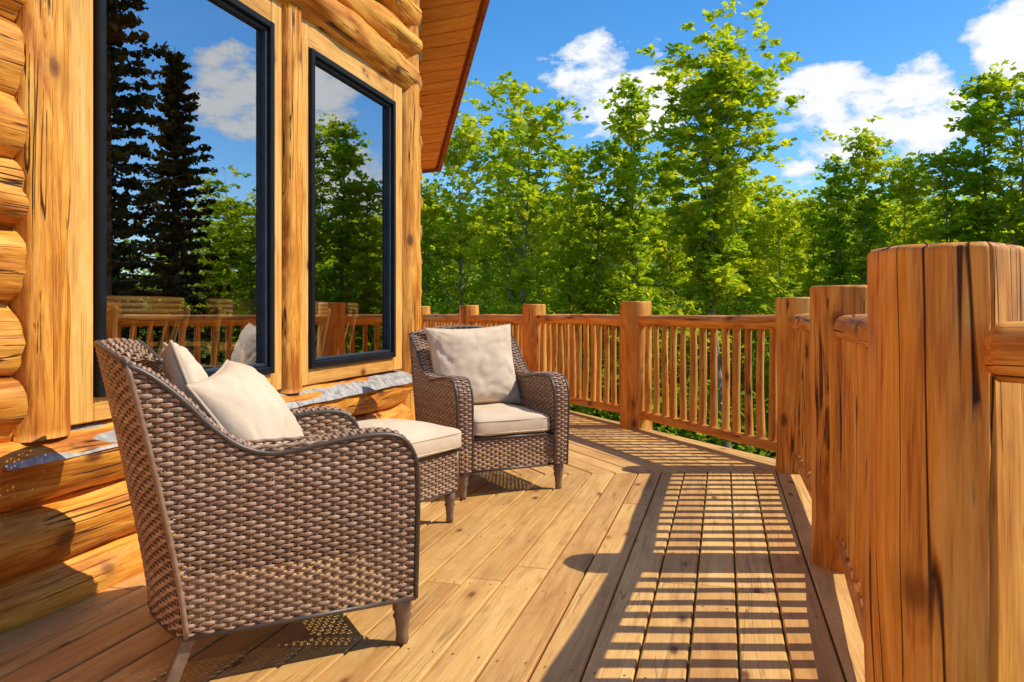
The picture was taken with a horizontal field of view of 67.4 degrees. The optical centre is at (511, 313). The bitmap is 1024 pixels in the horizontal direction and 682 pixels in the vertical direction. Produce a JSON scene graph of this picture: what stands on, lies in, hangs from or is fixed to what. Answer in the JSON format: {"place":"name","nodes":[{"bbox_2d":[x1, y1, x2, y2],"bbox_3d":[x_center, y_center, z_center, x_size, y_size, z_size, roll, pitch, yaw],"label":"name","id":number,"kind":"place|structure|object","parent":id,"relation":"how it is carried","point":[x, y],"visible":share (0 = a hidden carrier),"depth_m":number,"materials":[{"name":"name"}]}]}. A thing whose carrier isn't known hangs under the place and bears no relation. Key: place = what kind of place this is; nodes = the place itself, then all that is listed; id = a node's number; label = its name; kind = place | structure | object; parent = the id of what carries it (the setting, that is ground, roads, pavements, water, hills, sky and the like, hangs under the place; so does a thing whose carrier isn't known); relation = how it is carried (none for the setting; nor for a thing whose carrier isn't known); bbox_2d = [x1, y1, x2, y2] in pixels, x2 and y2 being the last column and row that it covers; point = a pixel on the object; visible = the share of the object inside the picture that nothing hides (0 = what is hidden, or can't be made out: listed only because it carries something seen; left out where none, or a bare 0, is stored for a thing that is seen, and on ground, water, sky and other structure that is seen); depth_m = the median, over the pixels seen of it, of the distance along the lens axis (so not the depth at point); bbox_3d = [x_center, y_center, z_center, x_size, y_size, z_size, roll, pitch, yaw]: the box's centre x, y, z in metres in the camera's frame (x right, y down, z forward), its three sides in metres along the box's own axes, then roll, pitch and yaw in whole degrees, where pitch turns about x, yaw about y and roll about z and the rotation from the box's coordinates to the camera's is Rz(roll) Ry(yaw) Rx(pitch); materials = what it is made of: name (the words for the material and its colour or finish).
{"place":"outdoors","nodes":[
{"label":"outdoors","id":0,"kind":"place"},
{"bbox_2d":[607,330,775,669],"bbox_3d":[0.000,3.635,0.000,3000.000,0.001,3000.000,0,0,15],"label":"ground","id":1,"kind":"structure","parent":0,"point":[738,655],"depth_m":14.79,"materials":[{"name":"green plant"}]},
{"bbox_2d":[0,388,864,681],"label":"wooden deck","id":2,"kind":"structure","parent":1,"relation":"on","point":[606,560],"depth_m":2.76,"materials":[{"name":"brown wood"}]},
{"bbox_2d":[0,0,422,633],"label":"log walls","id":3,"kind":"structure","parent":2,"relation":"on","point":[68,534],"depth_m":2.79,"materials":[{"name":"brown wood"}]},
{"bbox_2d":[6,0,401,442],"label":"window trim","id":4,"kind":"structure","parent":3,"relation":"attached to","point":[50,305],"depth_m":2.84,"materials":[{"name":"brown wood"}]},
{"bbox_2d":[5,370,411,470],"bbox_3d":[-1.235,0.464,4.204,0.181,0.091,3.542,0,0,15],"label":"sill flashing","id":5,"kind":"object","parent":3,"relation":"attached to","point":[377,381],"visible":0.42,"depth_m":4.44,"materials":[{"name":"grey metal"}]},
{"bbox_2d":[93,0,395,395],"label":"window frames","id":6,"kind":"structure","parent":3,"relation":"in","point":[266,27],"depth_m":4.01,"materials":[{"name":"black metal"}]},
{"bbox_2d":[106,0,386,368],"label":"window glass","id":7,"kind":"object","parent":6,"relation":"in","point":[183,173],"visible":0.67,"depth_m":3.62,"materials":[{"name":"clear glass"}]},
{"bbox_2d":[419,0,489,173],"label":"roof","id":8,"kind":"structure","parent":3,"relation":"attached to","point":[449,35],"depth_m":6.88,"materials":[{"name":"brown wood"}]},
{"bbox_2d":[93,338,420,681],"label":"wicker armchair","id":9,"kind":"object","parent":2,"relation":"on","point":[352,490],"visible":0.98,"depth_m":2.19,"materials":[{"name":"brown wicker"}]},
{"bbox_2d":[159,340,207,435],"bbox_3d":[-1.038,0.280,2.478,0.161,0.409,0.468,-22,7,-26],"label":"throw pillow","id":10,"kind":"object","parent":9,"relation":"on","point":[181,367],"visible":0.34,"depth_m":2.28,"materials":[{"name":"beige fabric"}]},
{"bbox_2d":[185,359,303,503],"bbox_3d":[-0.840,0.366,2.468,0.256,0.449,0.508,-34,8,-4],"label":"throw pillow","id":11,"kind":"object","parent":9,"relation":"on","point":[241,401],"visible":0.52,"depth_m":2.31,"materials":[{"name":"beige fabric"}]},
{"bbox_2d":[309,418,460,522],"bbox_3d":[-0.631,0.778,3.733,0.567,0.514,0.614,0,0,33],"label":"wicker ottoman","id":12,"kind":"object","parent":2,"relation":"on","point":[434,445],"visible":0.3,"depth_m":3.69,"materials":[{"name":"beige fabric"}]},
{"bbox_2d":[408,325,569,499],"bbox_3d":[-0.176,0.555,4.782,0.731,0.965,0.910,0,0,-26],"label":"wicker armchair","id":13,"kind":"object","parent":2,"relation":"on","point":[535,422],"visible":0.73,"depth_m":4.50,"materials":[{"name":"brown wicker"}]},
{"bbox_2d":[424,324,521,404],"bbox_3d":[-0.241,0.331,4.849,0.588,0.529,0.217,-2,-15,-24],"label":"throw pillow","id":14,"kind":"object","parent":13,"relation":"on","point":[481,359],"visible":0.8,"depth_m":4.78,"materials":[{"name":"beige fabric"}]},
{"bbox_2d":[421,242,1023,681],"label":"log deck railing","id":15,"kind":"object","parent":2,"relation":"on","point":[895,438],"visible":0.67,"depth_m":1.30,"materials":[{"name":"brown wood"}]},
{"bbox_2d":[420,177,457,313],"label":"maple tree","id":16,"kind":"object","parent":1,"relation":"on","point":[426,209],"visible":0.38,"depth_m":17.91,"materials":[{"name":"green plant"}]},
{"bbox_2d":[420,203,489,313],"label":"maple tree","id":17,"kind":"object","parent":1,"relation":"on","point":[451,310],"visible":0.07,"depth_m":26.65,"materials":[{"name":"green plant"}]},
{"bbox_2d":[421,91,527,323],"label":"maple tree","id":18,"kind":"object","parent":1,"relation":"on","point":[456,159],"visible":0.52,"depth_m":18.24,"materials":[{"name":"green plant"}]},
{"bbox_2d":[462,208,529,314],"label":"maple tree","id":19,"kind":"object","parent":1,"relation":"on","point":[491,265],"visible":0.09,"depth_m":27.32,"materials":[{"name":"green plant"}]},
{"bbox_2d":[466,125,550,330],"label":"maple tree","id":20,"kind":"object","parent":1,"relation":"on","point":[506,260],"visible":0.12,"depth_m":18.84,"materials":[{"name":"green plant"}]},
{"bbox_2d":[443,71,606,367],"bbox_3d":[0.106,-0.876,17.104,3.475,9.029,3.543,0,0,-19],"label":"maple tree","id":21,"kind":"object","parent":1,"relation":"on","point":[531,127],"visible":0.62,"depth_m":16.78,"materials":[{"name":"green plant"}]},
{"bbox_2d":[483,185,578,358],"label":"maple tree","id":22,"kind":"object","parent":1,"relation":"on","point":[532,250],"visible":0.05,"depth_m":24.77,"materials":[{"name":"green plant"}]},
{"bbox_2d":[535,133,605,411],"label":"maple tree","id":23,"kind":"object","parent":1,"relation":"on","point":[568,304],"visible":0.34,"depth_m":18.86,"materials":[{"name":"green plant"}]},
{"bbox_2d":[523,201,631,390],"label":"maple tree","id":24,"kind":"object","parent":1,"relation":"on","point":[552,284],"visible":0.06,"depth_m":21.53,"materials":[{"name":"green plant"}]},
{"bbox_2d":[549,136,652,419],"bbox_3d":[1.807,-0.278,17.970,2.410,7.834,2.231,0,0,-37],"label":"maple tree","id":25,"kind":"object","parent":1,"relation":"on","point":[605,246],"visible":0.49,"depth_m":17.93,"materials":[{"name":"green plant"}]},
{"bbox_2d":[421,264,802,485],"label":"undergrowth","id":26,"kind":"object","parent":1,"relation":"on","point":[701,437],"visible":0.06,"depth_m":16.43,"materials":[{"name":"green plant"}]},
{"bbox_2d":[579,190,667,387],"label":"maple tree","id":27,"kind":"object","parent":1,"relation":"on","point":[636,204],"visible":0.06,"depth_m":22.02,"materials":[{"name":"green plant"}]},
{"bbox_2d":[562,72,686,401],"bbox_3d":[2.684,-0.938,17.726,2.591,9.156,2.264,0,0,-42],"label":"maple tree","id":28,"kind":"object","parent":1,"relation":"on","point":[635,224],"visible":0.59,"depth_m":17.36,"materials":[{"name":"green plant"}]},
{"bbox_2d":[620,145,708,429],"bbox_3d":[3.860,-0.345,18.982,2.999,7.967,2.576,0,0,-35],"label":"maple tree","id":29,"kind":"object","parent":1,"relation":"on","point":[659,245],"visible":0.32,"depth_m":18.84,"materials":[{"name":"green plant"}]},
{"bbox_2d":[617,187,801,437],"bbox_3d":[5.290,0.086,21.277,4.460,7.105,4.548,0,0,-33],"label":"maple tree","id":30,"kind":"object","parent":1,"relation":"on","point":[649,214],"visible":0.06,"depth_m":20.95,"materials":[{"name":"green plant"}]},
{"bbox_2d":[606,0,835,493],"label":"maple tree","id":31,"kind":"object","parent":1,"relation":"on","point":[730,86],"visible":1,"depth_m":15.28,"materials":[{"name":"green plant"}]},
{"bbox_2d":[420,173,1022,401],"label":"distant forest","id":32,"kind":"object","parent":1,"relation":"on","point":[890,202],"depth_m":32.60,"materials":[{"name":"green plant"}]},
{"bbox_2d":[651,173,799,408],"bbox_3d":[6.521,-0.289,22.651,5.196,7.855,4.463,0,0,-12],"label":"maple tree","id":33,"kind":"object","parent":1,"relation":"on","point":[747,261],"visible":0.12,"depth_m":22.01,"materials":[{"name":"green plant"}]},
{"bbox_2d":[702,178,830,405],"bbox_3d":[7.354,-0.136,22.188,3.871,7.548,3.796,0,0,19],"label":"maple tree","id":34,"kind":"object","parent":1,"relation":"on","point":[777,191],"visible":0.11,"depth_m":21.93,"materials":[{"name":"green plant"}]},
{"bbox_2d":[732,187,836,453],"bbox_3d":[7.124,0.201,19.936,2.594,6.874,2.645,0,0,-23],"label":"maple tree","id":35,"kind":"object","parent":1,"relation":"on","point":[776,219],"visible":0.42,"depth_m":19.89,"materials":[{"name":"green plant"}]},
{"bbox_2d":[782,189,838,296],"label":"maple tree","id":36,"kind":"object","parent":1,"relation":"on","point":[808,204],"visible":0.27,"depth_m":18.92,"materials":[{"name":"green plant"}]},
{"bbox_2d":[804,153,893,285],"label":"maple tree","id":37,"kind":"object","parent":1,"relation":"on","point":[838,268],"visible":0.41,"depth_m":17.88,"materials":[{"name":"green plant"}]},
{"bbox_2d":[804,209,898,284],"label":"maple tree","id":38,"kind":"object","parent":1,"relation":"on","point":[844,249],"visible":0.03,"depth_m":22.84,"materials":[{"name":"green plant"}]},
{"bbox_2d":[817,115,900,284],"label":"maple tree","id":39,"kind":"object","parent":1,"relation":"on","point":[870,152],"visible":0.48,"depth_m":17.35,"materials":[{"name":"green plant"}]},
{"bbox_2d":[806,194,926,280],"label":"maple tree","id":40,"kind":"object","parent":1,"relation":"on","point":[884,203],"visible":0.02,"depth_m":27.00,"materials":[{"name":"green plant"}]},
{"bbox_2d":[848,139,982,276],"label":"maple tree","id":41,"kind":"object","parent":1,"relation":"on","point":[908,190],"visible":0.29,"depth_m":18.24,"materials":[{"name":"green plant"}]},
{"bbox_2d":[898,204,950,243],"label":"maple tree","id":42,"kind":"object","parent":1,"relation":"on","point":[922,224],"visible":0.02,"depth_m":23.95,"materials":[{"name":"green plant"}]},
{"bbox_2d":[887,142,997,243],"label":"maple tree","id":43,"kind":"object","parent":1,"relation":"on","point":[955,156],"visible":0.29,"depth_m":17.39,"materials":[{"name":"green plant"}]},
{"bbox_2d":[920,192,1016,242],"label":"maple tree","id":44,"kind":"object","parent":1,"relation":"on","point":[970,199],"visible":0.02,"depth_m":22.94,"materials":[{"name":"green plant"}]},
{"bbox_2d":[933,73,1023,245],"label":"maple tree","id":45,"kind":"object","parent":1,"relation":"on","point":[978,160],"visible":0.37,"depth_m":17.32,"materials":[{"name":"green plant"}]},
{"bbox_2d":[953,59,1023,246],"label":"maple tree","id":46,"kind":"object","parent":1,"relation":"on","point":[1013,194],"visible":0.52,"depth_m":16.88,"materials":[{"name":"green plant"}]},
{"bbox_2d":[983,204,1023,225],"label":"maple tree","id":47,"kind":"object","parent":1,"relation":"on","point":[1021,223],"visible":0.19,"depth_m":16.47,"materials":[{"name":"green plant"}]},
{"bbox_2d":[989,192,1022,242],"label":"maple tree","id":48,"kind":"object","parent":1,"relation":"on","point":[1000,241],"visible":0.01,"depth_m":25.29,"materials":[{"name":"green plant"}]},
{"bbox_2d":[1004,180,1022,246],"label":"maple tree","id":49,"kind":"object","parent":1,"relation":"on","point":[1016,188],"visible":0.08,"depth_m":17.39,"materials":[{"name":"green plant"}]},
{"bbox_2d":[427,198,974,329],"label":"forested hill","id":50,"kind":"structure","parent":0,"point":[595,246],"depth_m":185.19,"materials":[{"name":"green plant"}]},
{"bbox_2d":[421,0,1023,217],"label":"sky","id":51,"kind":"structure","parent":0,"point":[898,62],"materials":[{"name":"blue"}]}
]}

